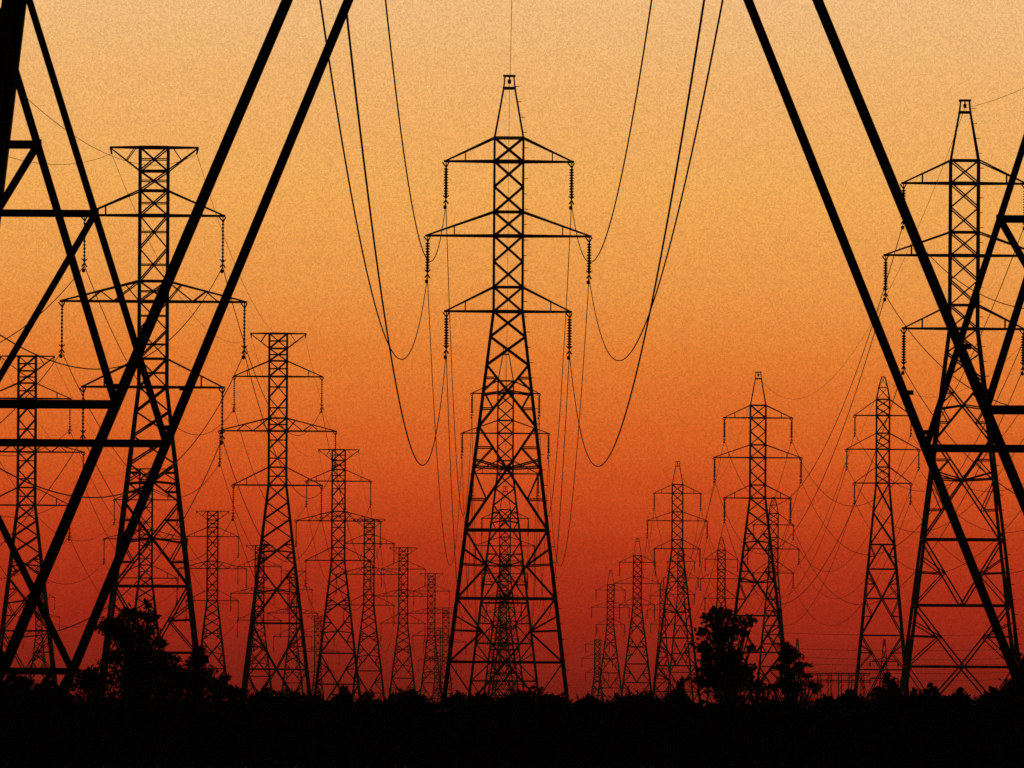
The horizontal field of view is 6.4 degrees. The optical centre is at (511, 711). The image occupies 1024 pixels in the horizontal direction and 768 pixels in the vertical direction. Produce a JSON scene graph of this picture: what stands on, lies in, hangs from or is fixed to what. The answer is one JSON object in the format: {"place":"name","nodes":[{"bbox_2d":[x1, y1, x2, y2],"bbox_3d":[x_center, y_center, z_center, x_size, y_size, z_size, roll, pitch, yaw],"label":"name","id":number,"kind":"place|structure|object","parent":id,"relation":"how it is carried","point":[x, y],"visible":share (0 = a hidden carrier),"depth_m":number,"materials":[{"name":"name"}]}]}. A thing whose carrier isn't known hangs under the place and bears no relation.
{"place":"outdoors","nodes":[
{"label":"outdoors","id":0,"kind":"place"},
{"bbox_2d":[2,757,808,767],"bbox_3d":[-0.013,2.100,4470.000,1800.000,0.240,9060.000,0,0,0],"label":"ground","id":1,"kind":"structure","parent":0,"point":[351,766],"depth_m":349.63,"materials":[{"name":"black"}]},
{"bbox_2d":[0,674,43,704],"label":"bush","id":2,"kind":"object","parent":1,"relation":"on","point":[15,681],"visible":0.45,"depth_m":315.84,"materials":[{"name":"black plant"}]},
{"bbox_2d":[18,582,59,688],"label":"lattice pylon","id":3,"kind":"object","parent":1,"relation":"on","point":[34,647],"visible":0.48,"depth_m":3068.86,"materials":[{"name":"metal"}]},
{"bbox_2d":[0,355,84,687],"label":"lattice pylon","id":4,"kind":"object","parent":1,"relation":"on","point":[18,505],"visible":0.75,"depth_m":1108.89,"materials":[{"name":"metal"}]},
{"bbox_2d":[23,675,77,710],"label":"bush","id":5,"kind":"object","parent":1,"relation":"on","point":[47,682],"visible":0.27,"depth_m":287.86,"materials":[{"name":"black plant"}]},
{"bbox_2d":[69,666,115,764],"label":"shrub","id":6,"kind":"object","parent":1,"relation":"on","point":[91,680],"visible":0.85,"depth_m":292.82,"materials":[{"name":"black plant"}]},
{"bbox_2d":[73,598,188,767],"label":"leafy tree","id":7,"kind":"object","parent":1,"relation":"on","point":[142,669],"visible":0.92,"depth_m":299.66,"materials":[{"name":"black plant"}]},
{"bbox_2d":[102,468,187,695],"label":"lattice pylon","id":8,"kind":"object","parent":1,"relation":"on","point":[139,565],"visible":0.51,"depth_m":1513.88,"materials":[{"name":"metal"}]},
{"bbox_2d":[58,145,247,698],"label":"lattice pylon","id":9,"kind":"object","parent":1,"relation":"on","point":[165,387],"visible":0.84,"depth_m":689.00,"materials":[{"name":"metal"}]},
{"bbox_2d":[0,437,82,545],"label":"power line","id":10,"kind":"object","parent":9,"relation":"attached to","point":[43,496],"visible":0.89,"depth_m":630.78,"materials":[{"name":"metal"}]},
{"bbox_2d":[0,265,84,342],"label":"power line","id":11,"kind":"object","parent":9,"relation":"attached to","point":[43,310],"visible":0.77,"depth_m":634.76,"materials":[{"name":"metal"}]},
{"bbox_2d":[0,439,221,637],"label":"power line","id":12,"kind":"object","parent":9,"relation":"attached to","point":[142,575],"visible":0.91,"depth_m":539.62,"materials":[{"name":"metal"}]},
{"bbox_2d":[0,266,222,369],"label":"power line","id":13,"kind":"object","parent":9,"relation":"attached to","point":[117,366],"visible":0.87,"depth_m":498.03,"materials":[{"name":"metal"}]},
{"bbox_2d":[28,99,196,164],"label":"earth wire","id":14,"kind":"object","parent":9,"relation":"attached to","point":[95,148],"visible":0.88,"depth_m":519.46,"materials":[{"name":"metal"}]},
{"bbox_2d":[0,353,243,497],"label":"power line","id":15,"kind":"object","parent":9,"relation":"attached to","point":[140,486],"visible":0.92,"depth_m":481.56,"materials":[{"name":"metal"}]},
{"bbox_2d":[62,352,219,497],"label":"power line","id":16,"kind":"object","parent":9,"relation":"hanging from","point":[113,448],"visible":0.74,"depth_m":788.67,"materials":[{"name":"metal"}]},
{"bbox_2d":[83,438,232,560],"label":"power line","id":17,"kind":"object","parent":9,"relation":"hanging from","point":[136,529],"visible":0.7,"depth_m":801.29,"materials":[{"name":"metal"}]},
{"bbox_2d":[84,266,233,434],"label":"power line","id":18,"kind":"object","parent":9,"relation":"hanging from","point":[125,358],"visible":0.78,"depth_m":752.95,"materials":[{"name":"metal"}]},
{"bbox_2d":[222,438,321,561],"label":"power line","id":19,"kind":"object","parent":9,"relation":"hanging from","point":[249,513],"visible":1,"depth_m":780.11,"materials":[{"name":"metal"}]},
{"bbox_2d":[223,268,321,435],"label":"power line","id":20,"kind":"object","parent":9,"relation":"hanging from","point":[255,374],"visible":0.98,"depth_m":789.24,"materials":[{"name":"metal"}]},
{"bbox_2d":[244,353,335,498],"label":"power line","id":21,"kind":"object","parent":9,"relation":"hanging from","point":[270,440],"visible":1,"depth_m":773.46,"materials":[{"name":"metal"}]},
{"bbox_2d":[167,645,218,715],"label":"shrub","id":22,"kind":"object","parent":1,"relation":"on","point":[193,677],"visible":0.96,"depth_m":293.81,"materials":[{"name":"black plant"}]},
{"bbox_2d":[177,511,247,701],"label":"lattice pylon","id":23,"kind":"object","parent":1,"relation":"on","point":[207,600],"visible":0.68,"depth_m":1846.87,"materials":[{"name":"metal"}]},
{"bbox_2d":[203,673,242,767],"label":"shrub","id":24,"kind":"object","parent":1,"relation":"on","point":[221,688],"visible":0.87,"depth_m":291.91,"materials":[{"name":"black plant"}]},
{"bbox_2d":[230,545,288,701],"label":"lattice pylon","id":25,"kind":"object","parent":1,"relation":"on","point":[264,633],"visible":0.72,"depth_m":2210.86,"materials":[{"name":"metal"}]},
{"bbox_2d":[217,332,336,697],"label":"lattice pylon","id":26,"kind":"object","parent":1,"relation":"on","point":[285,485],"visible":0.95,"depth_m":1088.89,"materials":[{"name":"metal"}]},
{"bbox_2d":[267,571,318,699],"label":"lattice pylon","id":27,"kind":"object","parent":1,"relation":"on","point":[290,636],"visible":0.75,"depth_m":2518.86,"materials":[{"name":"metal"}]},
{"bbox_2d":[296,615,339,699],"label":"lattice pylon","id":28,"kind":"object","parent":1,"relation":"on","point":[316,649],"visible":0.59,"depth_m":2948.86,"materials":[{"name":"metal"}]},
{"bbox_2d":[294,449,381,701],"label":"lattice pylon","id":29,"kind":"object","parent":1,"relation":"on","point":[344,560],"visible":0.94,"depth_m":1490.85,"materials":[{"name":"metal"}]},
{"bbox_2d":[330,685,354,712],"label":"bush","id":30,"kind":"object","parent":1,"relation":"on","point":[344,694],"visible":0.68,"depth_m":287.90,"materials":[{"name":"black plant"}]},
{"bbox_2d":[335,519,402,700],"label":"lattice pylon","id":31,"kind":"object","parent":1,"relation":"on","point":[364,574],"visible":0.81,"depth_m":1923.84,"materials":[{"name":"metal"}]},
{"bbox_2d":[376,547,432,693],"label":"lattice pylon","id":32,"kind":"object","parent":1,"relation":"on","point":[407,623],"visible":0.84,"depth_m":2188.83,"materials":[{"name":"metal"}]},
{"bbox_2d":[394,688,434,708],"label":"bush","id":33,"kind":"object","parent":1,"relation":"on","point":[413,691],"visible":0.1,"depth_m":294.94,"materials":[{"name":"black plant"}]},
{"bbox_2d":[408,573,452,711],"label":"lattice pylon","id":34,"kind":"object","parent":1,"relation":"on","point":[427,640],"visible":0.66,"depth_m":2654.83,"materials":[{"name":"metal"}]},
{"bbox_2d":[418,628,456,702],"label":"lattice pylon","id":35,"kind":"object","parent":1,"relation":"on","point":[438,645],"visible":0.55,"depth_m":3298.83,"materials":[{"name":"metal"}]},
{"bbox_2d":[425,608,466,710],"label":"lattice pylon","id":36,"kind":"object","parent":1,"relation":"on","point":[443,654],"visible":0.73,"depth_m":3098.82,"materials":[{"name":"metal"}]},
{"bbox_2d":[439,690,473,710],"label":"bush","id":37,"kind":"object","parent":1,"relation":"on","point":[461,700],"visible":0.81,"depth_m":301.78,"materials":[{"name":"black plant"}]},
{"bbox_2d":[469,691,494,713],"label":"bush","id":38,"kind":"object","parent":1,"relation":"on","point":[477,696],"visible":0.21,"depth_m":308.89,"materials":[{"name":"black plant"}]},
{"bbox_2d":[487,606,515,696],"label":"lattice pylon","id":39,"kind":"object","parent":1,"relation":"on","point":[504,657],"visible":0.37,"depth_m":3598.55,"materials":[{"name":"metal"}]},
{"bbox_2d":[484,576,521,696],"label":"lattice pylon","id":40,"kind":"object","parent":1,"relation":"on","point":[506,634],"visible":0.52,"depth_m":3028.45,"materials":[{"name":"metal"}]},
{"bbox_2d":[481,538,526,698],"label":"lattice pylon","id":41,"kind":"object","parent":1,"relation":"on","point":[511,635],"visible":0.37,"depth_m":2448.22,"materials":[{"name":"metal"}]},
{"bbox_2d":[460,347,549,694],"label":"lattice pylon","id":42,"kind":"object","parent":1,"relation":"on","point":[512,433],"visible":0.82,"depth_m":1288.33,"materials":[{"name":"metal"}]},
{"bbox_2d":[427,279,461,565],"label":"power line","id":43,"kind":"object","parent":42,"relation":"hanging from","point":[435,439],"visible":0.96,"depth_m":796.68,"materials":[{"name":"metal"}]},
{"bbox_2d":[446,209,471,515],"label":"power line","id":44,"kind":"object","parent":42,"relation":"hanging from","point":[452,377],"visible":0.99,"depth_m":795.75,"materials":[{"name":"metal"}]},
{"bbox_2d":[538,363,568,617],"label":"power line","id":45,"kind":"object","parent":42,"relation":"hanging from","point":[561,492],"visible":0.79,"depth_m":782.95,"materials":[{"name":"metal"}]},
{"bbox_2d":[539,210,571,515],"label":"power line","id":46,"kind":"object","parent":42,"relation":"hanging from","point":[562,366],"visible":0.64,"depth_m":782.34,"materials":[{"name":"metal"}]},
{"bbox_2d":[474,486,535,696],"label":"lattice pylon","id":47,"kind":"object","parent":1,"relation":"on","point":[510,607],"visible":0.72,"depth_m":1868.55,"materials":[{"name":"metal"}]},
{"bbox_2d":[424,75,591,711],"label":"lattice pylon","id":48,"kind":"object","parent":1,"relation":"on","point":[498,161],"visible":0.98,"depth_m":688.84,"materials":[{"name":"metal"}]},
{"bbox_2d":[446,353,471,617],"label":"power line","id":49,"kind":"object","parent":48,"relation":"hanging from","point":[451,488],"visible":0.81,"depth_m":776.16,"materials":[{"name":"metal"}]},
{"bbox_2d":[506,84,509,382],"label":"earth wire","id":50,"kind":"object","parent":48,"relation":"attached to","point":[507,271],"visible":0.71,"depth_m":787.20,"materials":[{"name":"metal"}]},
{"bbox_2d":[548,284,588,566],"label":"power line","id":51,"kind":"object","parent":48,"relation":"hanging from","point":[578,434],"visible":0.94,"depth_m":789.79,"materials":[{"name":"metal"}]},
{"bbox_2d":[0,0,1023,767],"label":"lattice pylon","id":52,"kind":"object","parent":1,"relation":"on","point":[12,16],"visible":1,"depth_m":69.64,"materials":[{"name":"metal"}]},
{"bbox_2d":[319,0,427,359],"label":"power line","id":53,"kind":"object","parent":52,"relation":"hanging from","point":[351,191],"visible":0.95,"depth_m":330.67,"materials":[{"name":"metal"}]},
{"bbox_2d":[346,15,446,465],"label":"power line","id":54,"kind":"object","parent":52,"relation":"hanging from","point":[353,74],"visible":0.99,"depth_m":285.14,"materials":[{"name":"metal"}]},
{"bbox_2d":[385,0,445,261],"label":"power line","id":55,"kind":"object","parent":52,"relation":"hanging from","point":[402,138],"visible":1,"depth_m":373.02,"materials":[{"name":"metal"}]},
{"bbox_2d":[571,0,651,262],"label":"power line","id":56,"kind":"object","parent":52,"relation":"hanging from","point":[628,139],"visible":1,"depth_m":374.15,"materials":[{"name":"metal"}]},
{"bbox_2d":[569,0,704,466],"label":"power line","id":57,"kind":"object","parent":52,"relation":"hanging from","point":[693,67],"visible":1,"depth_m":282.28,"materials":[{"name":"metal"}]},
{"bbox_2d":[589,0,723,360],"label":"power line","id":58,"kind":"object","parent":52,"relation":"hanging from","point":[683,186],"visible":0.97,"depth_m":325.09,"materials":[{"name":"metal"}]},
{"bbox_2d":[0,681,1023,767],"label":"undergrowth","id":59,"kind":"object","parent":1,"relation":"on","point":[527,730],"visible":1,"depth_m":231.95,"materials":[{"name":"black plant"}]},
{"bbox_2d":[537,691,567,701],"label":"bush","id":60,"kind":"object","parent":1,"relation":"on","point":[556,697],"visible":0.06,"depth_m":294.90,"materials":[{"name":"black plant"}]},
{"bbox_2d":[571,691,602,706],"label":"bush","id":61,"kind":"object","parent":1,"relation":"on","point":[588,698],"visible":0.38,"depth_m":315.83,"materials":[{"name":"black plant"}]},
{"bbox_2d":[582,628,612,700],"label":"lattice pylon","id":62,"kind":"object","parent":1,"relation":"on","point":[599,658],"visible":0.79,"depth_m":3648.72,"materials":[{"name":"metal"}]},
{"bbox_2d":[591,571,629,701],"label":"lattice pylon","id":63,"kind":"object","parent":1,"relation":"on","point":[609,642],"visible":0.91,"depth_m":2974.52,"materials":[{"name":"metal"}]},
{"bbox_2d":[613,538,660,696],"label":"lattice pylon","id":64,"kind":"object","parent":1,"relation":"on","point":[633,604],"visible":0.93,"depth_m":2428.69,"materials":[{"name":"metal"}]},
{"bbox_2d":[647,580,677,697],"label":"lattice pylon","id":65,"kind":"object","parent":1,"relation":"on","point":[666,675],"visible":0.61,"depth_m":3058.96,"materials":[{"name":"metal"}]},
{"bbox_2d":[646,461,707,702],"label":"lattice pylon","id":66,"kind":"object","parent":1,"relation":"on","point":[682,493],"visible":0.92,"depth_m":1863.80,"materials":[{"name":"metal"}]},
{"bbox_2d":[647,480,714,598],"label":"power line","id":67,"kind":"object","parent":66,"relation":"hanging from","point":[697,551],"visible":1,"depth_m":1430.65,"materials":[{"name":"metal"}]},
{"bbox_2d":[654,443,723,566],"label":"power line","id":68,"kind":"object","parent":66,"relation":"hanging from","point":[704,522],"visible":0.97,"depth_m":1462.93,"materials":[{"name":"metal"}]},
{"bbox_2d":[663,543,698,699],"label":"lattice pylon","id":69,"kind":"object","parent":1,"relation":"on","point":[673,641],"visible":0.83,"depth_m":2634.66,"materials":[{"name":"metal"}]},
{"bbox_2d":[671,676,691,766],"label":"bush","id":70,"kind":"object","parent":1,"relation":"on","point":[680,685],"visible":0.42,"depth_m":287.90,"materials":[{"name":"black plant"}]},
{"bbox_2d":[700,537,742,702],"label":"lattice pylon","id":71,"kind":"object","parent":1,"relation":"on","point":[724,589],"visible":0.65,"depth_m":2215.01,"materials":[{"name":"metal"}]},
{"bbox_2d":[686,605,769,710],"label":"leafy tree","id":72,"kind":"object","parent":1,"relation":"on","point":[727,673],"visible":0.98,"depth_m":299.82,"materials":[{"name":"black plant"}]},
{"bbox_2d":[713,372,802,709],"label":"lattice pylon","id":73,"kind":"object","parent":1,"relation":"on","point":[758,541],"visible":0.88,"depth_m":1288.85,"materials":[{"name":"metal"}]},
{"bbox_2d":[746,497,799,699],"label":"lattice pylon","id":74,"kind":"object","parent":1,"relation":"on","point":[765,607],"visible":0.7,"depth_m":1798.01,"materials":[{"name":"metal"}]},
{"bbox_2d":[766,640,823,708],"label":"drooping conifer","id":75,"kind":"object","parent":1,"relation":"on","point":[786,658],"visible":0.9,"depth_m":294.92,"materials":[{"name":"plant"}]},
{"bbox_2d":[816,694,835,714],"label":"bush","id":76,"kind":"object","parent":1,"relation":"on","point":[833,700],"visible":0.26,"depth_m":294.89,"materials":[{"name":"black plant"}]},
{"bbox_2d":[804,673,870,699],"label":"switchyard gantry","id":77,"kind":"object","parent":1,"relation":"on","point":[838,680],"visible":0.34,"depth_m":1479.93,"materials":[{"name":"metal"}]},
{"bbox_2d":[833,688,864,708],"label":"bush","id":78,"kind":"object","parent":1,"relation":"on","point":[848,694],"visible":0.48,"depth_m":301.86,"materials":[{"name":"black plant"}]},
{"bbox_2d":[845,376,919,697],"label":"lattice pylon","id":79,"kind":"object","parent":1,"relation":"on","point":[866,594],"visible":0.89,"depth_m":1277.03,"materials":[{"name":"metal"}]},
{"bbox_2d":[756,437,853,571],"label":"power line","id":80,"kind":"object","parent":79,"relation":"hanging from","point":[824,520],"visible":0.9,"depth_m":1401.46,"materials":[{"name":"metal"}]},
{"bbox_2d":[794,434,910,571],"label":"power line","id":81,"kind":"object","parent":79,"relation":"hanging from","point":[873,525],"visible":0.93,"depth_m":1425.87,"materials":[{"name":"metal"}]},
{"bbox_2d":[799,471,917,598],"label":"power line","id":82,"kind":"object","parent":79,"relation":"hanging from","point":[877,561],"visible":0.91,"depth_m":1472.98,"materials":[{"name":"metal"}]},
{"bbox_2d":[847,439,1023,531],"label":"power line","id":83,"kind":"object","parent":79,"relation":"hanging from","point":[946,523],"visible":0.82,"depth_m":997.48,"materials":[{"name":"metal"}]},
{"bbox_2d":[855,415,1017,491],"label":"power line","id":84,"kind":"object","parent":79,"relation":"hanging from","point":[923,491],"visible":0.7,"depth_m":1106.43,"materials":[{"name":"metal"}]},
{"bbox_2d":[854,501,1020,572],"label":"power line","id":85,"kind":"object","parent":79,"relation":"hanging from","point":[945,571],"visible":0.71,"depth_m":1074.37,"materials":[{"name":"metal"}]},
{"bbox_2d":[865,671,901,757],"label":"bush","id":86,"kind":"object","parent":1,"relation":"on","point":[892,685],"visible":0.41,"depth_m":294.86,"materials":[{"name":"black plant"}]},
{"bbox_2d":[869,639,898,687],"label":"lattice mast","id":87,"kind":"object","parent":1,"relation":"on","point":[881,661],"visible":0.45,"depth_m":1499.74,"materials":[{"name":"metal"}]},
{"bbox_2d":[912,682,943,707],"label":"bush","id":88,"kind":"object","parent":1,"relation":"on","point":[931,688],"visible":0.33,"depth_m":308.88,"materials":[{"name":"black plant"}]},
{"bbox_2d":[882,99,1023,695],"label":"lattice pylon","id":89,"kind":"object","parent":1,"relation":"on","point":[1008,605],"visible":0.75,"depth_m":711.00,"materials":[{"name":"metal"}]},
{"bbox_2d":[714,296,885,553],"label":"power line","id":90,"kind":"object","parent":89,"relation":"hanging from","point":[832,455],"visible":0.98,"depth_m":826.44,"materials":[{"name":"metal"}]},
{"bbox_2d":[724,229,901,505],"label":"power line","id":91,"kind":"object","parent":89,"relation":"hanging from","point":[845,399],"visible":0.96,"depth_m":842.89,"materials":[{"name":"metal"}]},
{"bbox_2d":[724,374,901,604],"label":"power line","id":92,"kind":"object","parent":89,"relation":"hanging from","point":[845,524],"visible":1,"depth_m":836.05,"materials":[{"name":"metal"}]},
{"bbox_2d":[758,108,964,398],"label":"earth wire","id":93,"kind":"object","parent":89,"relation":"attached to","point":[899,268],"visible":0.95,"depth_m":831.93,"materials":[{"name":"metal"}]},
{"bbox_2d":[790,374,1020,604],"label":"power line","id":94,"kind":"object","parent":89,"relation":"hanging from","point":[941,535],"visible":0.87,"depth_m":872.01,"materials":[{"name":"metal"}]},
{"bbox_2d":[791,230,1022,505],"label":"power line","id":95,"kind":"object","parent":89,"relation":"hanging from","point":[947,404],"visible":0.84,"depth_m":835.43,"materials":[{"name":"metal"}]},
{"bbox_2d":[801,345,1021,554],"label":"power line","id":96,"kind":"object","parent":89,"relation":"hanging from","point":[947,489],"visible":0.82,"depth_m":889.78,"materials":[{"name":"metal"}]},
{"bbox_2d":[885,295,1006,404],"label":"power line","id":97,"kind":"object","parent":89,"relation":"hanging from","point":[930,355],"visible":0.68,"depth_m":640.89,"materials":[{"name":"metal"}]},
{"bbox_2d":[903,368,1014,493],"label":"power line","id":98,"kind":"object","parent":89,"relation":"hanging from","point":[954,442],"visible":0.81,"depth_m":630.78,"materials":[{"name":"metal"}]},
{"bbox_2d":[903,223,1023,308],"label":"power line","id":99,"kind":"object","parent":89,"relation":"hanging from","point":[967,286],"visible":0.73,"depth_m":610.75,"materials":[{"name":"metal"}]},
{"bbox_2d":[943,686,972,707],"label":"bush","id":100,"kind":"object","parent":1,"relation":"on","point":[959,693],"visible":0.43,"depth_m":287.87,"materials":[{"name":"black plant"}]},
{"bbox_2d":[974,686,1008,715],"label":"bush","id":101,"kind":"object","parent":1,"relation":"on","point":[994,692],"visible":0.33,"depth_m":294.93,"materials":[{"name":"black plant"}]},
{"bbox_2d":[998,681,1017,709],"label":"bush","id":102,"kind":"object","parent":1,"relation":"on","point":[1008,690],"visible":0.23,"depth_m":301.94,"materials":[{"name":"black plant"}]},
{"bbox_2d":[998,651,1023,715],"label":"bush","id":103,"kind":"object","parent":1,"relation":"on","point":[1011,684],"visible":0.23,"depth_m":308.87,"materials":[{"name":"black plant"}]},
{"bbox_2d":[0,0,1023,710],"label":"sky","id":104,"kind":"structure","parent":0,"point":[757,276],"materials":[{"name":"orange"}]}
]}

